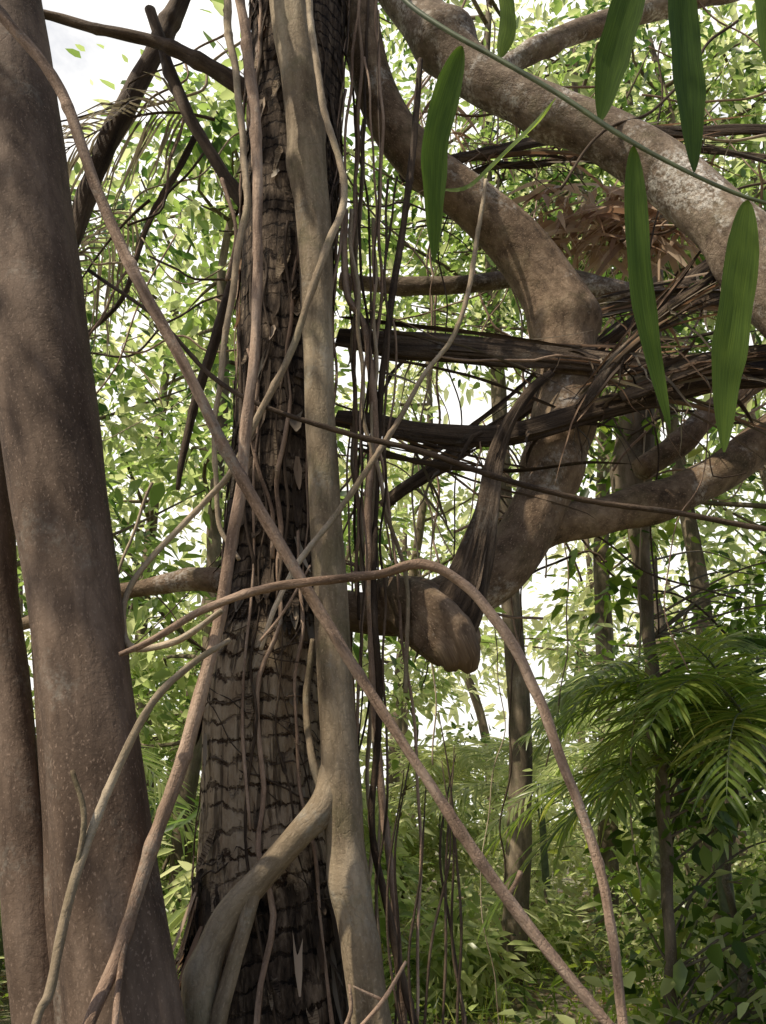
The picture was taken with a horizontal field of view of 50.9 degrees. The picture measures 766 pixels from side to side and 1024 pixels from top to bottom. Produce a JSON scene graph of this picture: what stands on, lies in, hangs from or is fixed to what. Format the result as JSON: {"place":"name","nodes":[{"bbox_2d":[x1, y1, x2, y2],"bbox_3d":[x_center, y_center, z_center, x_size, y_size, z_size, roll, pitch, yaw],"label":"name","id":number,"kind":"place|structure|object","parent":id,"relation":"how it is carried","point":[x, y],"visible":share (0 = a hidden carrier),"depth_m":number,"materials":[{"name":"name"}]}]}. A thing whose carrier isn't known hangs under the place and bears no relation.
{"place":"outdoors","nodes":[
{"label":"outdoors","id":0,"kind":"place"},
{"bbox_2d":[0,825,765,1023],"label":"ground","id":1,"kind":"structure","parent":0,"point":[560,1000],"depth_m":7.73,"materials":[{"name":"green soil"}]},
{"bbox_2d":[16,276,165,571],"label":"rainforest tree","id":2,"kind":"object","parent":1,"relation":"on","point":[112,517],"visible":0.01,"depth_m":10.89,"materials":[{"name":"green plant"}]},
{"bbox_2d":[0,0,185,1023],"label":"smooth bark tree","id":3,"kind":"object","parent":1,"relation":"on","point":[55,522],"visible":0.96,"depth_m":2.39,"materials":[{"name":"brown plant"}]},
{"bbox_2d":[122,0,347,652],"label":"liana","id":4,"kind":"object","parent":3,"relation":"attached to","point":[272,389],"visible":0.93,"depth_m":2.91,"materials":[{"name":"brown plant"}]},
{"bbox_2d":[87,269,765,531],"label":"liana","id":5,"kind":"object","parent":4,"relation":"attached to","point":[384,442],"visible":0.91,"depth_m":2.73,"materials":[{"name":"brown plant"}]},
{"bbox_2d":[0,794,199,982],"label":"understory shrub","id":6,"kind":"object","parent":1,"relation":"on","point":[183,880],"visible":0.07,"depth_m":5.14,"materials":[{"name":"green plant"}]},
{"bbox_2d":[0,729,199,974],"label":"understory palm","id":7,"kind":"object","parent":1,"relation":"on","point":[161,788],"visible":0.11,"depth_m":5.70,"materials":[{"name":"green plant"}]},
{"bbox_2d":[18,554,202,883],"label":"rainforest sapling","id":8,"kind":"object","parent":1,"relation":"on","point":[143,680],"visible":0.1,"depth_m":9.61,"materials":[{"name":"green plant"}]},
{"bbox_2d":[17,131,235,700],"bbox_3d":[-3.374,-0.211,7.077,5.045,8.627,4.232,19,-28,-41],"label":"rainforest tree","id":9,"kind":"object","parent":1,"relation":"on","point":[120,412],"visible":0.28,"depth_m":7.57,"materials":[{"name":"green plant"}]},
{"bbox_2d":[19,79,237,807],"bbox_3d":[-4.131,-0.435,13.505,6.320,13.876,6.855,8,-23,-21],"label":"rainforest tree","id":10,"kind":"object","parent":1,"relation":"on","point":[165,382],"visible":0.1,"depth_m":13.51,"materials":[{"name":"green plant"}]},
{"bbox_2d":[31,638,230,1023],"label":"liana","id":11,"kind":"object","parent":1,"relation":"on","point":[85,842],"visible":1,"depth_m":1.97,"materials":[{"name":"grey plant"}]},
{"bbox_2d":[83,0,262,1023],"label":"liana","id":12,"kind":"object","parent":1,"relation":"on","point":[113,970],"visible":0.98,"depth_m":2.42,"materials":[{"name":"brown plant"}]},
{"bbox_2d":[146,764,200,893],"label":"understory shrub","id":13,"kind":"object","parent":1,"relation":"on","point":[152,779],"visible":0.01,"depth_m":9.31,"materials":[{"name":"green plant"}]},
{"bbox_2d":[149,797,199,974],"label":"understory shrub","id":14,"kind":"object","parent":1,"relation":"on","point":[163,864],"visible":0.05,"depth_m":7.91,"materials":[{"name":"green plant"}]},
{"bbox_2d":[152,687,200,795],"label":"rainforest sapling","id":15,"kind":"object","parent":1,"relation":"on","point":[175,726],"depth_m":13.99,"materials":[{"name":"green plant"}]},
{"bbox_2d":[162,826,197,895],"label":"understory shrub","id":16,"kind":"object","parent":1,"relation":"on","point":[165,857],"visible":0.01,"depth_m":8.52,"materials":[{"name":"green plant"}]},
{"bbox_2d":[24,310,354,775],"bbox_3d":[-4.380,1.245,19.324,7.978,14.597,7.077,0,-21,0],"label":"rainforest tree","id":17,"kind":"object","parent":1,"relation":"on","point":[171,502],"visible":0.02,"depth_m":19.07,"materials":[{"name":"green plant"}]},
{"bbox_2d":[128,593,364,883],"bbox_3d":[-2.139,3.185,10.231,3.852,4.745,3.415,0,-21,0],"label":"rainforest sapling","id":18,"kind":"object","parent":1,"relation":"on","point":[171,753],"visible":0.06,"depth_m":10.08,"materials":[{"name":"green plant"}]},
{"bbox_2d":[17,0,505,972],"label":"rainforest tree","id":19,"kind":"object","parent":1,"relation":"on","point":[199,214],"visible":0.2,"depth_m":9.23,"materials":[{"name":"green plant"}]},
{"bbox_2d":[172,0,351,1023],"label":"palm trunk","id":20,"kind":"object","parent":1,"relation":"on","point":[257,786],"visible":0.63,"depth_m":2.80,"materials":[{"name":"brown plant"}]},
{"bbox_2d":[212,0,250,560],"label":"liana","id":21,"kind":"object","parent":20,"relation":"attached to","point":[227,19],"visible":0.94,"depth_m":3.15,"materials":[{"name":"brown plant"}]},
{"bbox_2d":[259,178,487,649],"bbox_3d":[0.046,-0.549,3.087,0.974,2.263,0.070,11,-24,-26],"label":"liana","id":22,"kind":"object","parent":20,"relation":"attached to","point":[332,519],"visible":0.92,"depth_m":3.00,"materials":[{"name":"brown plant"}]},
{"bbox_2d":[61,0,765,1023],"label":"aerial roots","id":23,"kind":"object","parent":20,"relation":"attached to","point":[359,410],"visible":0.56,"depth_m":3.65,"materials":[{"name":"brown plant"}]},
{"bbox_2d":[43,0,246,489],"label":"fallen branches","id":24,"kind":"object","parent":23,"relation":"on","point":[162,44],"visible":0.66,"depth_m":4.71,"materials":[{"name":"brown wood"}]},
{"bbox_2d":[62,72,214,377],"bbox_3d":[-1.866,-1.569,4.839,1.107,2.032,1.534,18,-27,-39],"label":"dead hanging frond","id":25,"kind":"object","parent":24,"relation":"attached to","point":[140,149],"visible":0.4,"depth_m":5.17,"materials":[{"name":"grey plant"}]},
{"bbox_2d":[339,0,765,338],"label":"leaning fig limb","id":26,"kind":"object","parent":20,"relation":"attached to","point":[700,214],"visible":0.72,"depth_m":4.04,"materials":[{"name":"brown plant"}]},
{"bbox_2d":[22,0,765,673],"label":"curved fig limb","id":27,"kind":"object","parent":26,"relation":"attached to","point":[540,274],"visible":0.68,"depth_m":3.85,"materials":[{"name":"brown plant"}]},
{"bbox_2d":[335,114,765,687],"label":"dead palm stalks","id":28,"kind":"object","parent":26,"relation":"attached to","point":[688,377],"visible":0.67,"depth_m":3.67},
{"bbox_2d":[181,0,391,1023],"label":"strangler fig","id":29,"kind":"object","parent":1,"relation":"on","point":[333,808],"visible":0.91,"depth_m":2.62,"materials":[{"name":"grey plant"}]},
{"bbox_2d":[116,44,486,583],"bbox_3d":[-1.165,-1.284,12.091,5.665,14.172,6.908,0,-21,0],"label":"rainforest tree","id":30,"kind":"object","parent":1,"relation":"on","point":[171,437],"visible":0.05,"depth_m":12.32,"materials":[{"name":"green plant"}]},
{"bbox_2d":[0,5,614,1023],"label":"liana","id":31,"kind":"object","parent":1,"relation":"on","point":[462,835],"visible":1,"depth_m":2.35,"materials":[{"name":"brown plant"}]},
{"bbox_2d":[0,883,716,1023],"bbox_3d":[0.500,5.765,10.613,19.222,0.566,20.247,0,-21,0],"label":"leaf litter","id":32,"kind":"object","parent":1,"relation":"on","point":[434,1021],"visible":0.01,"depth_m":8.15,"materials":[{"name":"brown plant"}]},
{"bbox_2d":[119,558,627,1023],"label":"liana","id":33,"kind":"object","parent":1,"relation":"on","point":[497,622],"visible":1,"depth_m":2.20,"materials":[{"name":"brown plant"}]},
{"bbox_2d":[341,208,407,1023],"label":"liana","id":34,"kind":"object","parent":1,"relation":"on","point":[373,400],"visible":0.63,"depth_m":3.10,"materials":[{"name":"brown plant"}]},
{"bbox_2d":[0,891,759,1023],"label":"ground cover plants","id":35,"kind":"object","parent":1,"relation":"on","point":[538,1003],"visible":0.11,"depth_m":6.94,"materials":[{"name":"green plant"}]},
{"bbox_2d":[16,356,765,887],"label":"distant forest","id":36,"kind":"object","parent":1,"relation":"on","point":[478,708],"visible":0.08,"depth_m":28.89,"materials":[{"name":"green plant"}]},
{"bbox_2d":[368,57,422,1023],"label":"liana","id":37,"kind":"object","parent":1,"relation":"on","point":[409,180],"visible":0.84,"depth_m":3.06,"materials":[{"name":"brown plant"}]},
{"bbox_2d":[372,830,437,913],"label":"understory shrub","id":38,"kind":"object","parent":1,"relation":"on","point":[425,885],"visible":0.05,"depth_m":10.59,"materials":[{"name":"green plant"}]},
{"bbox_2d":[359,730,459,948],"bbox_3d":[-0.464,3.449,7.986,2.845,3.174,2.906,9,-23,-23],"label":"understory shrub","id":39,"kind":"object","parent":1,"relation":"on","point":[402,851],"visible":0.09,"depth_m":8.01,"materials":[{"name":"green plant"}]},
{"bbox_2d":[363,772,464,930],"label":"understory shrub","id":40,"kind":"object","parent":1,"relation":"on","point":[407,841],"visible":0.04,"depth_m":13.29,"materials":[{"name":"green plant"}]},
{"bbox_2d":[352,638,508,902],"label":"rainforest sapling","id":41,"kind":"object","parent":1,"relation":"on","point":[426,690],"visible":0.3,"depth_m":14.13,"materials":[{"name":"green plant"}]},
{"bbox_2d":[363,782,501,922],"bbox_3d":[-0.272,5.949,13.624,3.988,3.172,3.928,-11,-24,26],"label":"understory shrub","id":42,"kind":"object","parent":1,"relation":"on","point":[430,876],"visible":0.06,"depth_m":13.18,"materials":[{"name":"green plant"}]},
{"bbox_2d":[359,735,508,917],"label":"understory palm","id":43,"kind":"object","parent":1,"relation":"on","point":[435,771],"visible":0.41,"depth_m":12.56,"materials":[{"name":"green plant"}]},
{"bbox_2d":[334,216,537,814],"bbox_3d":[0.866,0.001,20.199,7.101,17.724,9.535,-10,-23,25],"label":"rainforest tree","id":44,"kind":"object","parent":1,"relation":"on","point":[430,409],"visible":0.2,"depth_m":20.59,"materials":[{"name":"green plant"}]},
{"bbox_2d":[385,787,540,914],"bbox_3d":[0.833,6.259,14.042,4.031,3.039,3.580,0,-21,0],"label":"understory shrub","id":45,"kind":"object","parent":1,"relation":"on","point":[475,832],"visible":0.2,"depth_m":13.70,"materials":[{"name":"green plant"}]},
{"bbox_2d":[379,869,563,1023],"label":"understory shrub","id":46,"kind":"object","parent":1,"relation":"on","point":[475,953],"visible":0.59,"depth_m":7.28,"materials":[{"name":"green plant"}]},
{"bbox_2d":[400,867,607,976],"bbox_3d":[1.385,4.751,8.773,1.930,2.047,2.448,12,-24,-28],"label":"understory shrub","id":47,"kind":"object","parent":1,"relation":"on","point":[547,907],"visible":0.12,"depth_m":8.64,"materials":[{"name":"green plant"}]},
{"bbox_2d":[412,747,628,914],"bbox_3d":[2.318,6.418,15.375,4.763,3.720,4.052,0,-21,0],"label":"understory shrub","id":48,"kind":"object","parent":1,"relation":"on","point":[566,892],"visible":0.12,"depth_m":14.93,"materials":[{"name":"green plant"}]},
{"bbox_2d":[455,778,592,894],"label":"understory shrub","id":49,"kind":"object","parent":1,"relation":"on","point":[498,852],"visible":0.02,"depth_m":16.50,"materials":[{"name":"green plant"}]},
{"bbox_2d":[389,736,687,924],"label":"understory palm","id":50,"kind":"object","parent":1,"relation":"on","point":[469,788],"visible":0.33,"depth_m":10.14,"materials":[{"name":"green plant"}]},
{"bbox_2d":[441,857,649,975],"bbox_3d":[1.978,4.902,9.381,2.488,1.623,2.386,-13,-24,30],"label":"understory shrub","id":51,"kind":"object","parent":1,"relation":"on","point":[564,929],"visible":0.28,"depth_m":9.13,"materials":[{"name":"green plant"}]},
{"bbox_2d":[334,0,765,984],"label":"rainforest tree","id":52,"kind":"object","parent":1,"relation":"on","point":[520,720],"visible":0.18,"depth_m":9.98,"materials":[{"name":"green plant"}]},
{"bbox_2d":[348,0,765,1023],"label":"rainforest tree","id":53,"kind":"object","parent":1,"relation":"on","point":[510,130],"visible":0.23,"depth_m":9.72,"materials":[{"name":"green plant"}]},
{"bbox_2d":[370,0,765,963],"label":"rainforest tree","id":54,"kind":"object","parent":1,"relation":"on","point":[690,528],"visible":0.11,"depth_m":10.67,"materials":[{"name":"green plant"}]},
{"bbox_2d":[457,626,689,938],"bbox_3d":[3.112,4.035,12.233,3.995,4.674,3.095,-10,-23,25],"label":"rainforest sapling","id":55,"kind":"object","parent":1,"relation":"on","point":[565,852],"visible":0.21,"depth_m":12.23,"materials":[{"name":"green plant"}]},
{"bbox_2d":[414,155,765,909],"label":"rainforest tree","id":56,"kind":"object","parent":1,"relation":"on","point":[488,641],"visible":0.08,"depth_m":16.83,"materials":[{"name":"green plant"}]},
{"bbox_2d":[446,0,765,943],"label":"rainforest tree","id":57,"kind":"object","parent":1,"relation":"on","point":[600,576],"visible":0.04,"depth_m":12.76,"materials":[{"name":"green plant"}]},
{"bbox_2d":[447,0,765,787],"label":"rainforest tree","id":58,"kind":"object","parent":1,"relation":"on","point":[745,172],"visible":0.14,"depth_m":10.25,"materials":[{"name":"green plant"}]},
{"bbox_2d":[473,709,752,952],"bbox_3d":[2.359,2.905,6.646,2.678,2.441,2.670,-8,-23,21],"label":"understory palm","id":59,"kind":"object","parent":1,"relation":"on","point":[548,776],"visible":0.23,"depth_m":6.87,"materials":[{"name":"green plant"}]},
{"bbox_2d":[532,741,694,911],"bbox_3d":[4.362,6.361,15.992,4.111,3.792,4.108,-4,-21,11],"label":"understory shrub","id":60,"kind":"object","parent":1,"relation":"on","point":[585,864],"visible":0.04,"depth_m":15.64,"materials":[{"name":"green plant"}]},
{"bbox_2d":[477,624,765,941],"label":"understory palm","id":61,"kind":"object","parent":1,"relation":"on","point":[666,690],"visible":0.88,"depth_m":3.93,"materials":[{"name":"green plant"}]},
{"bbox_2d":[563,810,696,918],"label":"understory shrub","id":62,"kind":"object","parent":1,"relation":"on","point":[623,839],"visible":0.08,"depth_m":15.03,"materials":[{"name":"green plant"}]},
{"bbox_2d":[498,662,765,1023],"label":"understory shrub","id":63,"kind":"object","parent":1,"relation":"on","point":[715,974],"visible":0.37,"depth_m":4.44,"materials":[{"name":"green plant"}]},
{"bbox_2d":[513,625,765,1023],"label":"understory palm","id":64,"kind":"object","parent":1,"relation":"on","point":[600,673],"visible":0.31,"depth_m":4.41,"materials":[{"name":"green plant"}]},
{"bbox_2d":[523,738,765,1016],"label":"understory shrub","id":65,"kind":"object","parent":1,"relation":"on","point":[626,921],"visible":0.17,"depth_m":6.91,"materials":[{"name":"green plant"}]},
{"bbox_2d":[526,155,765,1023],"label":"vine clad tree","id":66,"kind":"object","parent":1,"relation":"on","point":[621,476],"visible":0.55,"depth_m":4.66,"materials":[{"name":"green plant"}]},
{"bbox_2d":[568,639,765,875],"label":"rainforest sapling","id":67,"kind":"object","parent":1,"relation":"on","point":[757,835],"visible":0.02,"depth_m":10.89,"materials":[{"name":"green plant"}]},
{"bbox_2d":[601,0,765,544],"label":"rainforest tree","id":68,"kind":"object","parent":1,"relation":"on","point":[732,10],"visible":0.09,"depth_m":11.75,"materials":[{"name":"green plant"}]},
{"bbox_2d":[619,809,748,953],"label":"understory shrub","id":69,"kind":"object","parent":1,"relation":"on","point":[684,873],"visible":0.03,"depth_m":10.84,"materials":[{"name":"green plant"}]},
{"bbox_2d":[621,799,761,909],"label":"understory shrub","id":70,"kind":"object","parent":1,"relation":"on","point":[680,868],"visible":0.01,"depth_m":13.55,"materials":[{"name":"green plant"}]},
{"bbox_2d":[630,801,765,950],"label":"understory shrub","id":71,"kind":"object","parent":1,"relation":"on","point":[761,863],"visible":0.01,"depth_m":9.15,"materials":[{"name":"green plant"}]},
{"bbox_2d":[659,328,765,676],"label":"rainforest tree","id":72,"kind":"object","parent":1,"relation":"on","point":[730,529],"visible":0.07,"depth_m":16.29,"materials":[{"name":"green plant"}]},
{"bbox_2d":[681,665,765,923],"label":"understory shrub","id":73,"kind":"object","parent":1,"relation":"on","point":[761,873],"visible":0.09,"depth_m":6.90,"materials":[{"name":"green plant"}]},
{"bbox_2d":[684,801,765,974],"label":"understory shrub","id":74,"kind":"object","parent":1,"relation":"on","point":[748,862],"visible":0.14,"depth_m":7.38,"materials":[{"name":"green plant"}]},
{"bbox_2d":[699,851,765,1023],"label":"understory shrub","id":75,"kind":"object","parent":1,"relation":"on","point":[758,862],"visible":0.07,"depth_m":6.53,"materials":[{"name":"green plant"}]},
{"bbox_2d":[16,0,765,822],"label":"sky","id":76,"kind":"structure","parent":0,"point":[96,63],"materials":[{"name":"white"}]},
{"bbox_2d":[384,68,710,336],"bbox_3d":[1.153,-2.073,5.153,2.360,2.097,1.074,0,-21,0],"label":"dead frond bundle","id":77,"kind":"object","parent":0,"point":[608,216],"visible":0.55,"depth_m":5.05,"materials":[{"name":"brown plant"}]},
{"bbox_2d":[401,0,765,451],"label":"rattan palm frond","id":78,"kind":"object","parent":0,"point":[730,344],"visible":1,"depth_m":1.81,"materials":[{"name":"green plant"}]}
]}

